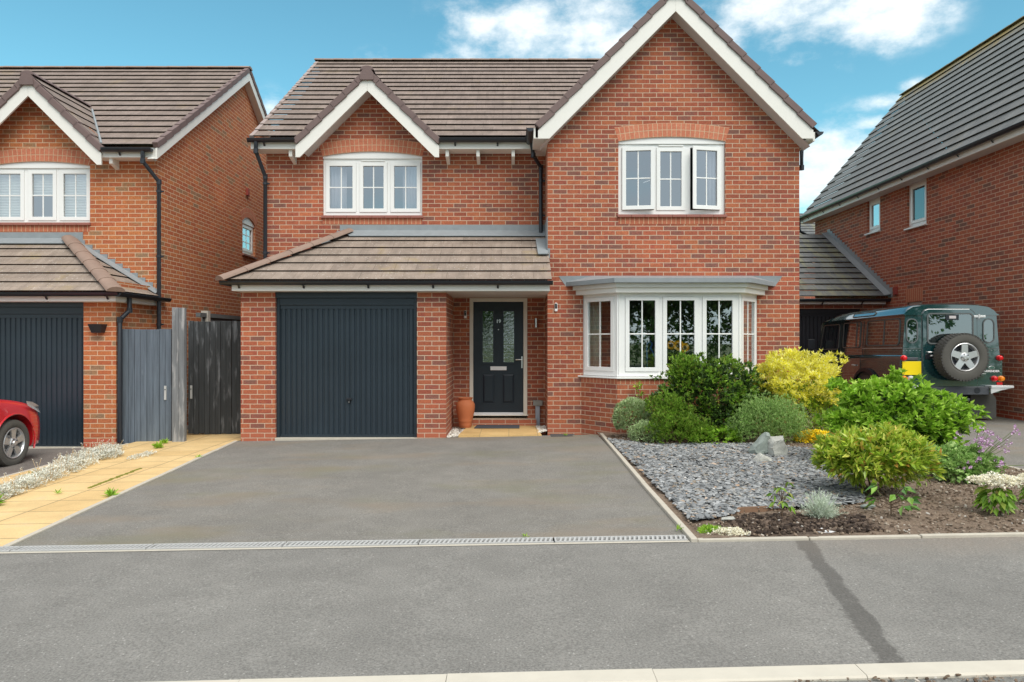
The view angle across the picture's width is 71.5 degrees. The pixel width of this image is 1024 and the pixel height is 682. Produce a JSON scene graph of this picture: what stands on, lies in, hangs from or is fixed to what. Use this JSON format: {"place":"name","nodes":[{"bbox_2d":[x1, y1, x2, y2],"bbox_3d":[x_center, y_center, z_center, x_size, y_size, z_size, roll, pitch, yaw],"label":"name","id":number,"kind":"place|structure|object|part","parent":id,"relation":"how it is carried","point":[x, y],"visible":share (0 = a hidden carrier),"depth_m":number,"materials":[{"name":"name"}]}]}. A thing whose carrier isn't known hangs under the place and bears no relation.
{"place":"outdoors","nodes":[
{"label":"outdoors","id":0,"kind":"place"},
{"bbox_2d":[0,448,90,476],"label":"neighbour driveway","id":1,"kind":"structure","parent":0,"point":[44,456],"depth_m":9.99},
{"bbox_2d":[0,399,39,465],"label":"hatchback","id":2,"kind":"object","parent":1,"relation":"on","point":[19,429],"visible":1,"depth_m":9.54,"materials":[{"name":"red paint"}]},
{"bbox_2d":[0,443,128,477],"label":"neighbour edging","id":3,"kind":"object","parent":1,"relation":"on","point":[38,467],"visible":0.2,"depth_m":8.65,"materials":[{"name":"concrete"}]},
{"bbox_2d":[0,430,240,545],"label":"path","id":4,"kind":"structure","parent":0,"point":[31,510],"depth_m":7.82,"materials":[{"name":"beige stone"}]},
{"bbox_2d":[0,439,127,499],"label":"silver ground cover","id":5,"kind":"object","parent":4,"relation":"on","point":[87,456],"visible":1,"depth_m":8.36,"materials":[{"name":"white plant"}]},
{"bbox_2d":[102,487,118,495],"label":"weed","id":6,"kind":"object","parent":4,"relation":"on","point":[110,492],"visible":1,"depth_m":7.04,"materials":[{"name":"green plant"}]},
{"bbox_2d":[88,468,141,487],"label":"moss","id":7,"kind":"object","parent":4,"relation":"on","point":[110,479],"visible":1,"depth_m":8.02,"materials":[{"name":"plant"}]},
{"bbox_2d":[127,450,156,459],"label":"silver ground cover","id":8,"kind":"object","parent":4,"relation":"on","point":[144,454],"visible":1,"depth_m":9.50,"materials":[{"name":"white plant"}]},
{"bbox_2d":[151,440,163,447],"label":"weed","id":9,"kind":"object","parent":4,"relation":"on","point":[157,445],"visible":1,"depth_m":10.33,"materials":[{"name":"green plant"}]},
{"bbox_2d":[172,307,186,441],"bbox_3d":[-5.178,0.575,11.075,0.195,2.190,0.130,0,0,0],"label":"gate post","id":10,"kind":"object","parent":4,"relation":"on","point":[179,374],"visible":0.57,"depth_m":11.02,"materials":[{"name":"grey wood"}]},
{"bbox_2d":[13,435,683,545],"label":"driveway","id":11,"kind":"structure","parent":0,"point":[417,488],"depth_m":6.85,"materials":[{"name":"grey asphalt"}]},
{"bbox_2d":[447,425,546,437],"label":"white pebbles","id":12,"kind":"object","parent":11,"relation":"on","point":[456,432],"visible":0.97,"depth_m":11.62,"materials":[{"name":"white stone"}]},
{"bbox_2d":[550,434,574,436],"bbox_3d":[0.790,1.482,11.050,0.380,0.036,0.300,0,0,0],"label":"utility cover","id":13,"kind":"object","parent":11,"relation":"on","point":[560,435],"visible":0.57,"depth_m":11.01,"materials":[{"name":"grey metal"}]},
{"bbox_2d":[240,416,553,540],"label":"ground","id":14,"kind":"structure","parent":0,"point":[499,417],"depth_m":15.36,"materials":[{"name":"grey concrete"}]},
{"bbox_2d":[3,441,236,545],"bbox_3d":[-4.029,1.591,8.160,0.052,0.124,5.692,0,0,-5],"label":"path edging","id":15,"kind":"object","parent":14,"relation":"on","point":[38,531],"visible":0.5,"depth_m":6.78,"materials":[{"name":"concrete"}]},
{"bbox_2d":[0,66,269,448],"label":"neighbour house","id":16,"kind":"structure","parent":14,"relation":"on","point":[163,159],"depth_m":12.10,"materials":[{"name":"orange brick"}]},
{"bbox_2d":[0,174,19,216],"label":"window blind","id":17,"kind":"object","parent":16,"relation":"attached to","point":[4,190],"depth_m":12.24,"materials":[{"name":"white fabric"}]},
{"bbox_2d":[0,314,82,446],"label":"garage door","id":18,"kind":"structure","parent":16,"relation":"in","point":[41,355],"depth_m":11.08,"materials":[{"name":"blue metal"}]},
{"bbox_2d":[33,174,52,194],"bbox_3d":[-8.022,-2.770,12.238,0.439,0.520,0.015,0,0,0],"label":"window blind","id":19,"kind":"object","parent":16,"relation":"attached to","point":[48,184],"depth_m":12.24,"materials":[{"name":"white fabric"}]},
{"bbox_2d":[0,168,89,221],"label":"window","id":20,"kind":"structure","parent":16,"relation":"in","point":[26,195],"depth_m":12.14,"materials":[{"name":"white plastic"}]},
{"bbox_2d":[64,174,85,216],"bbox_3d":[-7.466,-2.505,12.238,0.479,1.050,0.015,0,0,0],"label":"window blind","id":21,"kind":"object","parent":16,"relation":"attached to","point":[69,189],"depth_m":12.24,"materials":[{"name":"white fabric"}]},
{"bbox_2d":[88,324,106,332],"bbox_3d":[-6.390,-0.193,10.917,0.267,0.135,0.156,0,0,0],"label":"wall planter","id":22,"kind":"object","parent":16,"relation":"attached to","point":[97,328],"visible":1,"depth_m":10.89,"materials":[{"name":"black plastic"}]},
{"bbox_2d":[242,223,252,255],"bbox_3d":[-6.123,-2.345,16.350,0.074,0.730,0.796,0,0,0],"label":"window","id":23,"kind":"structure","parent":16,"relation":"in","point":[247,231],"depth_m":16.42,"materials":[{"name":"white plastic"}]},
{"bbox_2d":[0,535,689,553],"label":"drain channel","id":24,"kind":"object","parent":14,"relation":"on","point":[342,544],"visible":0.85,"depth_m":5.23,"materials":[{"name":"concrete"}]},
{"bbox_2d":[215,0,823,440],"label":"detached house","id":25,"kind":"structure","parent":14,"relation":"on","point":[555,196],"depth_m":11.60,"materials":[{"name":"red brick"}]},
{"bbox_2d":[330,166,346,208],"bbox_3d":[-3.074,-2.580,12.582,0.304,1.100,0.051,0,0,0],"label":"curtain","id":26,"kind":"object","parent":25,"relation":"hanging from","point":[335,181],"visible":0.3,"depth_m":12.58,"materials":[{"name":"grey fabric"}]},
{"bbox_2d":[280,305,413,436],"bbox_3d":[-2.567,0.473,11.085,2.095,2.065,0.070,0,0,0],"label":"garage door","id":27,"kind":"structure","parent":25,"relation":"in","point":[347,370],"depth_m":11.08,"materials":[{"name":"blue metal"}]},
{"bbox_2d":[324,159,421,214],"bbox_3d":[-2.435,-2.694,12.470,1.732,1.000,0.080,0,0,0],"label":"window","id":28,"kind":"structure","parent":25,"relation":"in","point":[357,165],"depth_m":12.44,"materials":[{"name":"white plastic"}]},
{"bbox_2d":[403,166,416,208],"bbox_3d":[-1.788,-2.580,12.582,0.284,1.100,0.051,0,0,0],"label":"curtain","id":29,"kind":"object","parent":25,"relation":"hanging from","point":[411,181],"visible":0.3,"depth_m":12.59,"materials":[{"name":"grey fabric"}]},
{"bbox_2d":[473,302,522,411],"bbox_3d":[-0.239,0.280,12.434,0.872,1.929,0.101,0,0,0],"label":"front door","id":30,"kind":"structure","parent":25,"relation":"in","point":[497,326],"depth_m":12.44,"materials":[{"name":"blue paint"}]},
{"bbox_2d":[589,301,601,366],"bbox_3d":[1.323,-0.095,11.653,0.293,1.270,0.052,0,0,0],"label":"curtain","id":31,"kind":"object","parent":25,"relation":"hanging from","point":[594,329],"visible":0.49,"depth_m":11.65,"materials":[{"name":"beige fabric"}]},
{"bbox_2d":[583,293,619,376],"bbox_3d":[1.428,-0.090,11.340,0.074,1.310,0.781,0,0,-40],"label":"bay window","id":32,"kind":"structure","parent":25,"relation":"in","point":[588,370],"depth_m":11.29,"materials":[{"name":"white plastic"}]},
{"bbox_2d":[646,341,654,357],"bbox_3d":[2.175,0.275,11.160,0.140,0.550,0.020,0,0,0],"label":"blue ornament","id":33,"kind":"object","parent":25,"relation":"on","point":[650,348],"visible":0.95,"depth_m":11.15,"materials":[{"name":"paint"}]},
{"bbox_2d":[618,144,723,213],"bbox_3d":[2.610,-2.649,11.613,1.744,1.162,0.193,0,0,0],"label":"window","id":34,"kind":"structure","parent":25,"relation":"in","point":[655,149],"depth_m":11.64,"materials":[{"name":"white plastic"}]},
{"bbox_2d":[667,340,688,359],"bbox_3d":[2.609,0.263,11.168,0.301,0.563,0.192,0,0,36],"label":"sunflower vase","id":35,"kind":"object","parent":25,"relation":"on","point":[671,344],"visible":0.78,"depth_m":11.15,"materials":[{"name":"yellow paint"}]},
{"bbox_2d":[617,293,740,375],"bbox_3d":[2.595,-0.090,11.060,1.930,1.310,0.080,0,0,0],"label":"bay window","id":36,"kind":"structure","parent":25,"relation":"in","point":[700,333],"depth_m":11.03,"materials":[{"name":"white plastic"}]},
{"bbox_2d":[708,151,716,205],"bbox_3d":[3.342,-2.605,11.822,0.164,1.150,0.051,0,0,0],"label":"curtain","id":37,"kind":"object","parent":25,"relation":"hanging from","point":[712,173],"visible":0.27,"depth_m":11.83,"materials":[{"name":"grey fabric"}]},
{"bbox_2d":[738,293,756,371],"bbox_3d":[3.760,-0.090,11.337,0.413,1.310,0.727,0,0,13],"label":"bay window","id":38,"kind":"structure","parent":25,"relation":"in","point":[748,302],"depth_m":11.33,"materials":[{"name":"white plastic"}]},
{"bbox_2d":[158,660,1023,681],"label":"kerb","id":39,"kind":"structure","parent":14,"relation":"on","point":[930,670],"depth_m":3.12,"materials":[{"name":"concrete"}]},
{"bbox_2d":[600,433,697,541],"bbox_3d":[1.346,1.492,8.073,0.064,0.132,5.848,0,0,1],"label":"bed edging","id":40,"kind":"object","parent":14,"relation":"on","point":[685,530],"visible":0.51,"depth_m":6.62,"materials":[{"name":"concrete"}]},
{"bbox_2d":[799,213,814,298],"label":"house","id":41,"kind":"structure","parent":14,"relation":"on","point":[808,228],"depth_m":27.68,"materials":[{"name":"red brick"}]},
{"bbox_2d":[697,532,1023,541],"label":"garden edging","id":42,"kind":"object","parent":14,"relation":"on","point":[913,536],"visible":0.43,"depth_m":5.15,"materials":[{"name":"concrete"}]},
{"bbox_2d":[799,16,1023,420],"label":"brick house","id":43,"kind":"structure","parent":14,"relation":"on","point":[914,210],"depth_m":14.95,"materials":[{"name":"red brick"}]},
{"bbox_2d":[799,314,842,399],"bbox_3d":[6.625,0.410,16.499,2.750,2.080,0.042,0,0,0],"label":"garage door","id":44,"kind":"structure","parent":43,"relation":"in","point":[809,324],"depth_m":16.48,"materials":[{"name":"black paint"}]},
{"bbox_2d":[869,197,879,232],"bbox_3d":[8.643,-2.985,16.850,0.074,0.810,0.600,0,0,0],"label":"window","id":45,"kind":"structure","parent":43,"relation":"in","point":[874,205],"depth_m":16.92,"materials":[{"name":"white plastic"}]},
{"bbox_2d":[909,179,925,226],"bbox_3d":[8.643,-2.910,15.060,0.074,0.960,0.720,0,0,0],"label":"window","id":46,"kind":"structure","parent":43,"relation":"in","point":[912,223],"depth_m":15.23,"materials":[{"name":"white plastic"}]},
{"bbox_2d":[458,425,541,436],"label":"porch paving","id":47,"kind":"structure","parent":0,"point":[522,430],"depth_m":11.30,"materials":[{"name":"beige stone"}]},
{"bbox_2d":[456,397,474,427],"bbox_3d":[-0.785,1.202,11.980,0.320,0.500,0.320,0,0,0],"label":"urn","id":48,"kind":"object","parent":47,"relation":"on","point":[465,408],"visible":1,"depth_m":11.87,"materials":[{"name":"ceramic"}]},
{"bbox_2d":[474,425,519,427],"bbox_3d":[-0.250,1.445,12.000,0.760,0.014,0.400,0,0,0],"label":"doormat","id":49,"kind":"object","parent":47,"relation":"on","point":[497,426],"visible":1,"depth_m":11.96,"materials":[{"name":"grey fabric"}]},
{"bbox_2d":[0,537,1023,681],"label":"pavement","id":50,"kind":"structure","parent":0,"point":[156,616],"depth_m":3.93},
{"bbox_2d":[794,673,1023,681],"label":"grit","id":51,"kind":"object","parent":50,"relation":"on","point":[957,674],"visible":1,"depth_m":3.05,"materials":[{"name":"gravel"}]},
{"bbox_2d":[0,0,1023,212],"label":"sky","id":52,"kind":"structure","parent":0,"point":[845,63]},
{"bbox_2d":[597,426,1023,537],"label":"soil","id":53,"kind":"structure","parent":0,"point":[681,515],"depth_m":5.84,"materials":[{"name":"brown soil"}]},
{"bbox_2d":[611,396,651,437],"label":"hebe bush","id":54,"kind":"object","parent":53,"relation":"on","point":[638,406],"visible":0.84,"depth_m":10.43,"materials":[{"name":"green plant"}]},
{"bbox_2d":[633,381,643,421],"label":"climbing plant","id":55,"kind":"object","parent":53,"relation":"on","point":[639,387],"visible":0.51,"depth_m":10.90,"materials":[{"name":"green plant"}]},
{"bbox_2d":[627,419,663,442],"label":"hebe bush","id":56,"kind":"object","parent":53,"relation":"on","point":[637,427],"visible":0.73,"depth_m":9.96,"materials":[{"name":"green plant"}]},
{"bbox_2d":[640,388,717,443],"bbox_3d":[2.292,1.053,9.912,0.860,0.801,1.039,0,0,-41],"label":"heath shrub","id":57,"kind":"object","parent":53,"relation":"on","point":[665,417],"visible":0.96,"depth_m":9.80,"materials":[{"name":"green plant"}]},
{"bbox_2d":[649,350,762,441],"bbox_3d":[2.811,0.808,10.299,1.696,1.365,1.301,0,0,0],"label":"evergreen shrub","id":58,"kind":"object","parent":53,"relation":"on","point":[689,374],"visible":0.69,"depth_m":10.09,"materials":[{"name":"green plant"}]},
{"bbox_2d":[679,422,745,443],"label":"creeping plant","id":59,"kind":"object","parent":53,"relation":"on","point":[732,434],"visible":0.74,"depth_m":9.75,"materials":[{"name":"green plant"}]},
{"bbox_2d":[697,523,750,535],"bbox_3d":[1.593,1.416,5.334,0.418,0.093,0.236,0,0,13],"label":"stonecrop patch","id":60,"kind":"object","parent":53,"relation":"on","point":[728,531],"visible":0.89,"depth_m":5.31,"materials":[{"name":"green plant"}]},
{"bbox_2d":[722,516,734,520],"bbox_3d":[1.707,1.411,5.607,0.104,0.048,0.069,0,0,20],"label":"stone","id":61,"kind":"object","parent":53,"relation":"on","point":[727,518],"visible":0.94,"depth_m":5.59,"materials":[{"name":"white stone"}]},
{"bbox_2d":[607,438,865,519],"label":"slate chippings","id":62,"kind":"object","parent":53,"relation":"on","point":[730,456],"visible":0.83,"depth_m":7.30,"materials":[{"name":"grey gravel"}]},
{"bbox_2d":[748,432,770,453],"bbox_3d":[3.049,1.288,8.741,0.270,0.346,0.206,0,0,0],"label":"rock","id":63,"kind":"object","parent":62,"relation":"on","point":[759,445],"visible":0.79,"depth_m":8.66,"materials":[{"name":"grey stone"}]},
{"bbox_2d":[752,453,772,461],"bbox_3d":[2.902,1.407,8.268,0.286,0.214,0.204,0,0,0],"label":"rock","id":64,"kind":"object","parent":62,"relation":"on","point":[758,457],"visible":0.4,"depth_m":8.21,"materials":[{"name":"grey stone"}]},
{"bbox_2d":[768,436,787,456],"bbox_3d":[3.225,1.313,8.658,0.233,0.330,0.247,0,0,0],"label":"rock","id":65,"kind":"object","parent":62,"relation":"on","point":[777,446],"visible":0.66,"depth_m":8.56,"materials":[{"name":"grey stone"}]},
{"bbox_2d":[730,505,779,514],"bbox_3d":[1.988,1.423,5.960,0.582,0.055,0.114,0,0,-23],"label":"edging board","id":66,"kind":"object","parent":53,"relation":"on","point":[753,509],"visible":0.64,"depth_m":5.98,"materials":[{"name":"brown wood"}]},
{"bbox_2d":[742,370,776,435],"bbox_3d":[3.627,0.931,10.614,0.732,1.011,0.666,0,0,27],"label":"dark shrub","id":67,"kind":"object","parent":53,"relation":"on","point":[763,388],"visible":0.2,"depth_m":10.46,"materials":[{"name":"green plant"}]},
{"bbox_2d":[724,389,812,442],"bbox_3d":[3.534,1.044,9.788,1.228,0.782,0.656,0,0,0],"label":"feathery shrub","id":68,"kind":"object","parent":53,"relation":"on","point":[770,407],"visible":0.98,"depth_m":9.68,"materials":[{"name":"green plant"}]},
{"bbox_2d":[766,482,796,515],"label":"seedling","id":69,"kind":"object","parent":53,"relation":"on","point":[793,509],"visible":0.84,"depth_m":5.66,"materials":[{"name":"green plant"}]},
{"bbox_2d":[751,346,849,435],"bbox_3d":[4.263,0.757,10.534,1.613,1.366,1.316,0,0,0],"label":"golden shrub","id":70,"kind":"object","parent":53,"relation":"on","point":[808,391],"visible":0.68,"depth_m":10.29,"materials":[{"name":"yellow plant"}]},
{"bbox_2d":[727,512,883,535],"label":"damp soil clods","id":71,"kind":"object","parent":53,"relation":"on","point":[786,525],"visible":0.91,"depth_m":5.45,"materials":[{"name":"brown soil"}]},
{"bbox_2d":[791,429,829,443],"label":"yellow flower clump","id":72,"kind":"object","parent":53,"relation":"on","point":[808,438],"visible":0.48,"depth_m":9.77,"materials":[{"name":"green plant"}]},
{"bbox_2d":[797,488,844,518],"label":"silver lavender","id":73,"kind":"object","parent":53,"relation":"on","point":[819,508],"visible":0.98,"depth_m":5.64,"materials":[{"name":"grey plant"}]},
{"bbox_2d":[860,504,874,508],"bbox_3d":[3.000,1.392,5.981,0.135,0.040,0.072,0,0,-16],"label":"stone","id":74,"kind":"object","parent":53,"relation":"on","point":[865,505],"visible":0.82,"depth_m":5.95,"materials":[{"name":"grey stone"}]},
{"bbox_2d":[810,420,946,495],"bbox_3d":[3.309,1.085,6.513,1.165,0.716,1.003,0,0,0],"label":"azalea bush","id":75,"kind":"object","parent":53,"relation":"on","point":[870,455],"visible":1,"depth_m":6.33,"materials":[{"name":"green plant"}]},
{"bbox_2d":[864,483,920,515],"bbox_3d":[3.056,1.276,5.707,0.425,0.262,0.378,0,0,19],"label":"laurel seedling","id":76,"kind":"object","parent":53,"relation":"on","point":[912,500],"visible":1,"depth_m":5.68,"materials":[{"name":"green plant"}]},
{"bbox_2d":[812,365,991,448],"bbox_3d":[4.335,0.885,7.940,1.793,1.252,1.266,0,0,0],"label":"lime shrub","id":77,"kind":"object","parent":53,"relation":"on","point":[896,398],"visible":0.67,"depth_m":7.67,"materials":[{"name":"green plant"}]},
{"bbox_2d":[921,424,1023,484],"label":"mallow plant","id":78,"kind":"object","parent":53,"relation":"on","point":[973,459],"visible":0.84,"depth_m":6.96,"materials":[{"name":"green plant"}]},
{"bbox_2d":[965,471,1023,515],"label":"cream flower clump","id":79,"kind":"object","parent":53,"relation":"on","point":[1002,499],"visible":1,"depth_m":5.73,"materials":[{"name":"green plant"}]},
{"bbox_2d":[1016,473,1023,499],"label":"cream flower clump","id":80,"kind":"object","parent":53,"relation":"on","point":[1021,475],"visible":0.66,"depth_m":6.10,"materials":[{"name":"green plant"}]},
{"bbox_2d":[800,400,1023,468],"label":"driveway","id":81,"kind":"structure","parent":0,"point":[1001,427],"depth_m":10.10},
{"bbox_2d":[799,303,1013,418],"bbox_3d":[7.195,0.393,13.839,1.970,1.989,4.832,0,-1,0],"label":"off road vehicle","id":82,"kind":"object","parent":81,"relation":"on","point":[953,347],"visible":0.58,"depth_m":11.74,"materials":[{"name":"green paint"}]},
{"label":"side window","id":83,"kind":"part","parent":82,"relation":"part of","materials":[{"name":"black rubber"}]},
{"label":"side window","id":84,"kind":"part","parent":82,"relation":"part of","materials":[{"name":"black rubber"}]},
{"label":"roof window","id":85,"kind":"part","parent":82,"relation":"part of","materials":[{"name":"black rubber"}]},
{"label":"side window","id":86,"kind":"part","parent":82,"relation":"part of","materials":[{"name":"black rubber"}]},
{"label":"corner window","id":87,"kind":"part","parent":82,"relation":"part of","materials":[{"name":"black rubber"}]},
{"bbox_3d":[7.223,0.112,11.711,0.903,1.285,0.074,0,-1,0],"label":"rear door","id":88,"kind":"part","parent":82,"relation":"part of","materials":[{"name":"green paint"}]},
{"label":"corner window","id":89,"kind":"part","parent":82,"relation":"part of","materials":[{"name":"black rubber"}]},
{"bbox_2d":[813,676,1023,681],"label":"road","id":90,"kind":"structure","parent":0,"point":[1012,678],"depth_m":3.07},
{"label":"side yard","id":91,"kind":"structure","parent":0,"visible":0},
{"bbox_2d":[196,311,240,321],"bbox_3d":[-5.300,0.575,14.750,0.120,2.190,5.500,0,0,0],"label":"boundary fence","id":92,"kind":"object","parent":91,"relation":"on","point":[206,316],"visible":0.17,"depth_m":12.61,"materials":[{"name":"wood"}]},
{"bbox_3d":[-6.163,0.740,11.150,0.115,1.860,0.100,0,0,0],"label":"gate post","id":93,"kind":"object","parent":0,"visible":0},
{"bbox_2d":[122,329,171,442],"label":"timber gate","id":94,"kind":"structure","parent":93,"relation":"attached to","point":[146,384],"depth_m":11.12,"materials":[{"name":"wood"}]},
{"bbox_3d":[-5.470,0.670,11.850,0.060,2.000,0.100,0,0,0],"label":"gate post","id":95,"kind":"object","parent":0,"visible":0},
{"bbox_2d":[188,321,240,433],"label":"timber gate","id":96,"kind":"structure","parent":95,"relation":"attached to","point":[214,377],"depth_m":11.85,"materials":[{"name":"wood"}]}
]}

